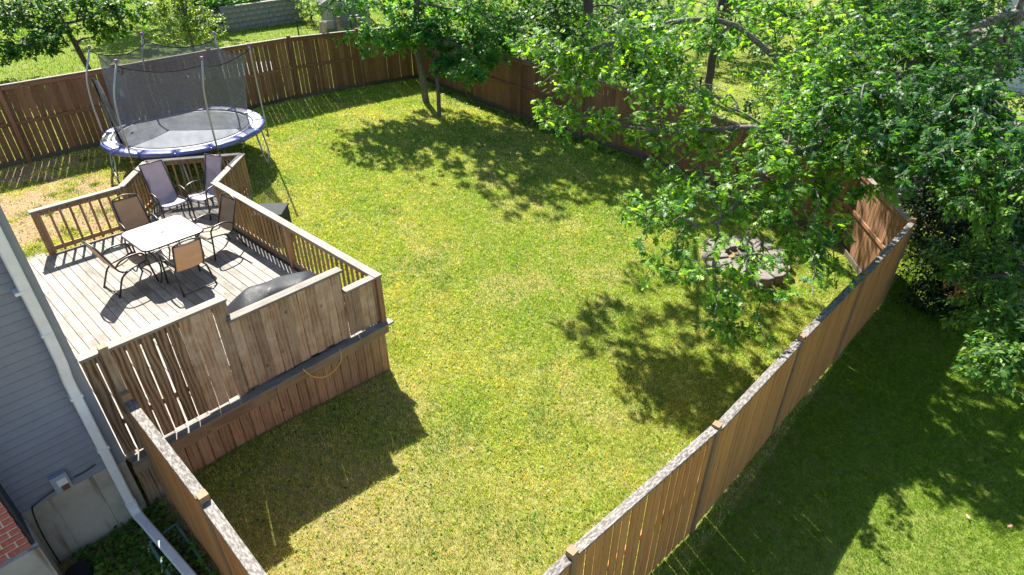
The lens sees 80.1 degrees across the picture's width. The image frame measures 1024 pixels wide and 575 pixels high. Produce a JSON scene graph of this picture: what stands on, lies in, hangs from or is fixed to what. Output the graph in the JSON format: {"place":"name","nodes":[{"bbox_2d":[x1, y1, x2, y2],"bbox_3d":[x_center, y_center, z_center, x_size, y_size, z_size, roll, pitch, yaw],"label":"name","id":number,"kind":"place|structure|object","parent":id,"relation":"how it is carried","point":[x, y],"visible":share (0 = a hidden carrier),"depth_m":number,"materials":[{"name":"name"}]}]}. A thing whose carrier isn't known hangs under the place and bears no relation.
{"place":"outdoors","nodes":[
{"label":"outdoors","id":0,"kind":"place"},
{"bbox_2d":[319,22,322,85],"bbox_3d":[-6.326,-7.645,20.121,0.040,2.156,0.120,33,38,30],"label":"plank","id":1,"kind":"object","parent":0,"point":[320,27],"visible":0.35,"depth_m":19.64,"materials":[{"name":"wood"}]},
{"bbox_2d":[0,0,1023,574],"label":"lawn","id":2,"kind":"structure","parent":0,"point":[28,234],"depth_m":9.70,"materials":[{"name":"green plant"}]},
{"bbox_2d":[0,0,152,69],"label":"fruit tree","id":3,"kind":"object","parent":2,"relation":"on","point":[11,13],"visible":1,"depth_m":18.94,"materials":[{"name":"green plant"}]},
{"bbox_2d":[0,156,152,258],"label":"grass tufts","id":4,"kind":"object","parent":2,"relation":"on","point":[95,183],"visible":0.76,"depth_m":13.74,"materials":[{"name":"green plant"}]},
{"bbox_2d":[65,560,93,574],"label":"drain lid","id":5,"kind":"object","parent":2,"relation":"on","point":[83,567],"visible":1,"depth_m":7.04,"materials":[{"name":"black plastic"}]},
{"bbox_2d":[0,206,196,574],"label":"house","id":6,"kind":"structure","parent":2,"relation":"on","point":[68,486],"depth_m":6.55,"materials":[{"name":"grey"}]},
{"bbox_2d":[71,497,217,574],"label":"ground cover","id":7,"kind":"object","parent":2,"relation":"on","point":[100,561],"visible":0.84,"depth_m":7.28,"materials":[{"name":"green plant"}]},
{"bbox_2d":[86,32,269,189],"bbox_3d":[-8.156,-4.382,14.965,4.026,3.022,3.750,26,41,35],"label":"trampoline","id":8,"kind":"object","parent":2,"relation":"on","point":[169,102],"visible":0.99,"depth_m":14.03,"materials":[{"name":"grey fabric"}]},
{"bbox_2d":[148,523,211,574],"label":"window well cover","id":9,"kind":"object","parent":2,"relation":"on","point":[185,537],"depth_m":7.24,"materials":[{"name":"grey metal"}]},
{"bbox_2d":[137,0,228,45],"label":"bushy tree","id":10,"kind":"object","parent":2,"relation":"on","point":[189,25],"visible":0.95,"depth_m":21.75,"materials":[{"name":"green plant"}]},
{"bbox_2d":[119,389,266,574],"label":"wooden fence","id":11,"kind":"object","parent":2,"relation":"on","point":[218,538],"visible":1,"depth_m":6.27,"materials":[{"name":"brown wood"}]},
{"bbox_2d":[0,26,418,168],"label":"wooden fence","id":12,"kind":"object","parent":2,"relation":"on","point":[369,71],"visible":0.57,"depth_m":18.17,"materials":[{"name":"brown wood"}]},
{"bbox_2d":[27,153,393,504],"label":"wooden deck","id":13,"kind":"structure","parent":2,"relation":"on","point":[189,372],"depth_m":9.08,"materials":[{"name":"brown wood"}]},
{"bbox_2d":[82,240,158,297],"bbox_3d":[-6.735,-0.471,10.444,0.603,1.035,0.769,22,38,30],"label":"patio chair","id":14,"kind":"object","parent":13,"relation":"on","point":[127,263],"visible":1,"depth_m":10.50,"materials":[{"name":"brown metal"}]},
{"bbox_2d":[111,194,170,252],"bbox_3d":[-7.091,-1.185,11.559,0.769,1.035,0.603,28,42,36],"label":"patio chair","id":15,"kind":"object","parent":13,"relation":"on","point":[131,213],"visible":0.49,"depth_m":11.61,"materials":[{"name":"brown fabric"}]},
{"bbox_2d":[121,215,203,282],"bbox_3d":[-6.247,-0.689,11.075,1.050,0.732,1.100,25,40,33],"label":"patio table","id":16,"kind":"object","parent":13,"relation":"on","point":[150,237],"visible":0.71,"depth_m":10.84,"materials":[{"name":"white glass"}]},
{"bbox_2d":[138,160,195,218],"bbox_3d":[-7.210,-1.973,12.690,0.798,1.144,0.603,26,41,35],"label":"patio chair","id":17,"kind":"object","parent":13,"relation":"on","point":[162,188],"visible":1,"depth_m":12.73,"materials":[{"name":"fabric"}]},
{"bbox_2d":[158,237,217,297],"bbox_3d":[-5.625,-0.487,10.467,0.769,1.035,0.603,26,41,35],"label":"patio chair","id":18,"kind":"object","parent":13,"relation":"on","point":[188,255],"visible":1,"depth_m":10.27,"materials":[{"name":"beige fabric"}]},
{"bbox_2d":[184,153,222,219],"bbox_3d":[-6.508,-2.159,12.981,0.603,1.144,0.798,12,34,18],"label":"patio chair","id":19,"kind":"object","parent":13,"relation":"on","point":[213,168],"visible":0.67,"depth_m":13.04,"materials":[{"name":"fabric"}]},
{"bbox_2d":[193,193,246,260],"bbox_3d":[-5.600,-1.194,11.574,0.603,1.035,0.769,21,38,29],"label":"patio chair","id":20,"kind":"object","parent":13,"relation":"on","point":[224,224],"visible":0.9,"depth_m":11.62,"materials":[{"name":"beige fabric"}]},
{"bbox_2d":[227,271,317,356],"bbox_3d":[-3.378,0.429,8.935,0.738,1.195,1.708,26,41,35],"label":"covered grill","id":21,"kind":"object","parent":13,"relation":"on","point":[250,295],"visible":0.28,"depth_m":8.52,"materials":[{"name":"grey fabric"}]},
{"bbox_2d":[302,349,341,377],"bbox_3d":[-2.771,1.180,8.981,0.068,0.316,0.637,26,41,35],"label":"cord loop","id":22,"kind":"object","parent":13,"relation":"hanging from","point":[328,374],"visible":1,"depth_m":9.06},
{"bbox_2d":[175,0,303,31],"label":"retaining wall","id":23,"kind":"structure","parent":2,"relation":"on","point":[252,14],"depth_m":27.00,"materials":[{"name":"concrete"}]},
{"bbox_2d":[175,0,265,8],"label":"bed plants","id":24,"kind":"object","parent":23,"relation":"on","point":[212,4],"visible":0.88,"depth_m":26.48,"materials":[{"name":"green plant"}]},
{"bbox_2d":[246,62,275,92],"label":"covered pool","id":25,"kind":"structure","parent":2,"relation":"on","point":[259,77],"depth_m":19.96,"materials":[{"name":"white"}]},
{"bbox_2d":[252,203,291,234],"bbox_3d":[-5.222,-1.497,13.271,0.640,0.490,0.620,-1,33,-2],"label":"storage box","id":26,"kind":"object","parent":2,"relation":"on","point":[281,210],"visible":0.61,"depth_m":13.16,"materials":[{"name":"grey plastic"}]},
{"bbox_2d":[286,0,322,22],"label":"shrub","id":27,"kind":"object","parent":2,"relation":"on","point":[307,5],"visible":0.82,"depth_m":28.58,"materials":[{"name":"green plant"}]},
{"bbox_2d":[295,18,351,35],"bbox_3d":[-7.534,-10.120,24.617,2.390,1.350,0.058,6,33,10],"label":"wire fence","id":28,"kind":"object","parent":2,"relation":"on","point":[317,20],"visible":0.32,"depth_m":24.46,"materials":[{"name":"grey metal"}]},
{"bbox_2d":[322,22,326,72],"bbox_3d":[-6.232,-7.692,20.214,0.040,2.137,0.120,33,38,30],"label":"plank","id":29,"kind":"object","parent":2,"relation":"on","point":[324,27],"visible":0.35,"depth_m":19.73,"materials":[{"name":"wood"}]},
{"bbox_2d":[336,16,341,31],"bbox_3d":[-5.918,-8.259,21.213,0.090,2.181,0.110,26,40,35],"label":"stake","id":30,"kind":"object","parent":2,"relation":"on","point":[338,20],"visible":0.12,"depth_m":20.72,"materials":[{"name":"brown wood"}]},
{"bbox_2d":[317,0,370,29],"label":"garden shed","id":31,"kind":"structure","parent":2,"relation":"on","point":[330,20],"depth_m":27.95,"materials":[{"name":"grey"}]},
{"bbox_2d":[333,4,361,29],"bbox_3d":[-7.569,-12.461,27.974,1.275,1.080,0.026,-11,34,-16],"label":"door","id":32,"kind":"structure","parent":31,"relation":"in","point":[344,17],"depth_m":27.99,"materials":[{"name":"grey"}]},
{"bbox_2d":[316,0,526,103],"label":"maple tree","id":33,"kind":"object","parent":2,"relation":"on","point":[493,58],"visible":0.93,"depth_m":18.55,"materials":[{"name":"green plant"}]},
{"bbox_2d":[6,94,852,574],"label":"lawn clover","id":34,"kind":"object","parent":2,"relation":"on","point":[472,366],"visible":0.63,"depth_m":10.43,"materials":[{"name":"green plant"}]},
{"bbox_2d":[408,15,480,116],"bbox_3d":[-2.026,-6.913,19.219,2.349,3.191,1.642,-2,33,-4],"label":"young maple tree","id":35,"kind":"object","parent":2,"relation":"on","point":[444,61],"visible":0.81,"depth_m":18.66,"materials":[{"name":"green plant"}]},
{"bbox_2d":[0,0,911,184],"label":"neighbour grass","id":36,"kind":"structure","parent":2,"relation":"on","point":[260,33],"depth_m":25.80,"materials":[{"name":"green plant"}]},
{"bbox_2d":[424,0,538,44],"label":"bush","id":37,"kind":"object","parent":2,"relation":"on","point":[488,26],"visible":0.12,"depth_m":25.32,"materials":[{"name":"green plant"}]},
{"bbox_2d":[466,0,539,80],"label":"bush","id":38,"kind":"object","parent":2,"relation":"on","point":[514,39],"visible":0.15,"depth_m":21.02,"materials":[{"name":"green plant"}]},
{"bbox_2d":[418,81,655,166],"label":"fence weeds","id":39,"kind":"object","parent":2,"relation":"on","point":[543,130],"visible":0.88,"depth_m":19.57,"materials":[{"name":"green plant"}]},
{"bbox_2d":[497,0,623,78],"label":"bush","id":40,"kind":"object","parent":2,"relation":"on","point":[534,14],"visible":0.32,"depth_m":21.51,"materials":[{"name":"green plant"}]},
{"bbox_2d":[534,44,633,106],"bbox_3d":[2.247,-6.625,19.926,3.719,2.518,2.479,26,41,35],"label":"bush","id":41,"kind":"object","parent":2,"relation":"on","point":[572,64],"visible":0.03,"depth_m":19.51,"materials":[{"name":"green plant"}]},
{"bbox_2d":[503,0,668,44],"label":"bush","id":42,"kind":"object","parent":2,"relation":"on","point":[597,11],"visible":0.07,"depth_m":29.08,"materials":[{"name":"green plant"}]},
{"bbox_2d":[518,0,698,76],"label":"tall oak tree","id":43,"kind":"object","parent":2,"relation":"on","point":[588,6],"visible":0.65,"depth_m":19.24,"materials":[{"name":"green plant"}]},
{"bbox_2d":[422,30,857,238],"bbox_3d":[2.243,-5.279,18.416,15.589,3.220,0.292,27,41,35],"label":"wooden fence","id":44,"kind":"object","parent":2,"relation":"on","point":[521,91],"visible":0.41,"depth_m":18.00,"materials":[{"name":"brown wood"}]},
{"bbox_2d":[595,0,693,69],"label":"bush","id":45,"kind":"object","parent":2,"relation":"on","point":[644,2],"visible":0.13,"depth_m":25.39,"materials":[{"name":"green plant"}]},
{"bbox_2d":[612,0,688,91],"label":"bush","id":46,"kind":"object","parent":2,"relation":"on","point":[634,71],"visible":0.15,"depth_m":21.61,"materials":[{"name":"green plant"}]},
{"bbox_2d":[620,65,716,132],"bbox_3d":[4.605,-5.368,18.137,3.704,2.584,2.230,26,41,35],"label":"bush","id":47,"kind":"object","parent":2,"relation":"on","point":[662,87],"visible":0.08,"depth_m":17.60,"materials":[{"name":"green plant"}]},
{"bbox_2d":[503,0,919,350],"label":"oak tree","id":48,"kind":"object","parent":2,"relation":"on","point":[783,161],"visible":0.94,"depth_m":9.78,"materials":[{"name":"green plant"}]},
{"bbox_2d":[542,217,916,574],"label":"wooden fence","id":49,"kind":"object","parent":2,"relation":"on","point":[737,434],"visible":1,"depth_m":7.73,"materials":[{"name":"brown wood"}]},
{"bbox_2d":[675,0,797,64],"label":"bush","id":50,"kind":"object","parent":2,"relation":"on","point":[731,12],"visible":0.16,"depth_m":28.54,"materials":[{"name":"green plant"}]},
{"bbox_2d":[701,235,790,287],"bbox_3d":[5.219,-0.654,13.680,2.007,0.224,1.931,26,41,35],"label":"fire pit","id":51,"kind":"object","parent":2,"relation":"on","point":[774,277],"visible":0.32,"depth_m":13.50,"materials":[{"name":"grey stone"}]},
{"bbox_2d":[704,0,789,93],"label":"black oak tree","id":52,"kind":"object","parent":2,"relation":"on","point":[710,71],"visible":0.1,"depth_m":22.89,"materials":[{"name":"green plant"}]},
{"bbox_2d":[627,60,871,154],"bbox_3d":[7.848,-6.278,21.212,9.050,1.895,0.050,26,41,35],"label":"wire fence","id":53,"kind":"object","parent":2,"relation":"on","point":[722,87],"visible":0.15,"depth_m":21.57,"materials":[{"name":"grey metal"}]},
{"bbox_2d":[729,91,848,155],"bbox_3d":[7.290,-3.821,16.334,3.106,2.560,2.466,26,41,35],"label":"bush","id":54,"kind":"object","parent":2,"relation":"on","point":[749,104],"visible":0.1,"depth_m":16.15,"materials":[{"name":"green plant"}]},
{"bbox_2d":[783,22,906,147],"bbox_3d":[9.987,-6.043,18.433,3.284,4.337,3.380,5,33,7],"label":"bush","id":55,"kind":"object","parent":2,"relation":"on","point":[861,78],"visible":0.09,"depth_m":17.90,"materials":[{"name":"green plant"}]},
{"bbox_2d":[790,21,916,114],"bbox_3d":[12.422,-7.879,21.802,4.373,4.058,5.276,26,41,35],"label":"bush","id":56,"kind":"object","parent":2,"relation":"on","point":[852,54],"depth_m":21.54,"materials":[{"name":"green plant"}]},
{"bbox_2d":[837,173,910,273],"bbox_3d":[7.762,-1.147,13.227,0.132,2.038,2.573,2,33,4],"label":"wooden fence","id":57,"kind":"object","parent":2,"relation":"on","point":[879,225],"visible":0.52,"depth_m":13.24,"materials":[{"name":"brown wood"}]},
{"bbox_2d":[848,0,960,77],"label":"bush","id":58,"kind":"object","parent":2,"relation":"on","point":[908,16],"visible":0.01,"depth_m":24.73,"materials":[{"name":"green plant"}]},
{"bbox_2d":[786,0,1023,230],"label":"dark oak tree","id":59,"kind":"object","parent":2,"relation":"on","point":[970,33],"visible":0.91,"depth_m":9.17,"materials":[{"name":"green plant"}]},
{"bbox_2d":[940,278,973,301],"bbox_3d":[7.406,0.005,10.101,0.619,0.510,0.677,26,41,35],"label":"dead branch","id":60,"kind":"object","parent":59,"relation":"attached to","point":[957,292],"visible":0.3,"depth_m":10.12,"materials":[{"name":"brown plant"}]},
{"bbox_2d":[869,58,997,158],"bbox_3d":[12.069,-5.333,17.997,4.196,3.918,3.654,-15,36,-22],"label":"bush","id":61,"kind":"object","parent":2,"relation":"on","point":[895,115],"visible":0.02,"depth_m":17.83,"materials":[{"name":"green plant"}]},
{"bbox_2d":[884,79,989,256],"bbox_3d":[9.841,-2.673,13.918,2.380,4.145,2.448,2,33,2],"label":"arborvitae","id":62,"kind":"object","parent":2,"relation":"on","point":[922,215],"visible":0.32,"depth_m":14.18,"materials":[{"name":"green plant"}]},
{"bbox_2d":[876,0,1023,110],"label":"bush","id":63,"kind":"object","parent":2,"relation":"on","point":[1008,9],"visible":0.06,"depth_m":20.42,"materials":[{"name":"green plant"}]},
{"bbox_2d":[882,20,1023,185],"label":"bush","id":64,"kind":"object","parent":2,"relation":"on","point":[1014,75],"visible":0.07,"depth_m":15.76,"materials":[{"name":"green plant"}]},
{"bbox_2d":[893,161,1023,329],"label":"arborvitae","id":65,"kind":"object","parent":2,"relation":"on","point":[960,226],"visible":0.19,"depth_m":12.03,"materials":[{"name":"green plant"}]},
{"bbox_2d":[920,147,1023,405],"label":"cherry tree","id":66,"kind":"object","parent":2,"relation":"on","point":[1001,312],"visible":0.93,"depth_m":8.07,"materials":[{"name":"green plant"}]},
{"bbox_2d":[969,107,1023,251],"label":"bush","id":67,"kind":"object","parent":2,"relation":"on","point":[1021,229],"visible":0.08,"depth_m":13.40,"materials":[{"name":"green plant"}]},
{"bbox_2d":[988,0,1023,92],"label":"house","id":68,"kind":"structure","parent":2,"relation":"on","point":[1019,86],"depth_m":27.34,"materials":[{"name":"grey"}]}
]}

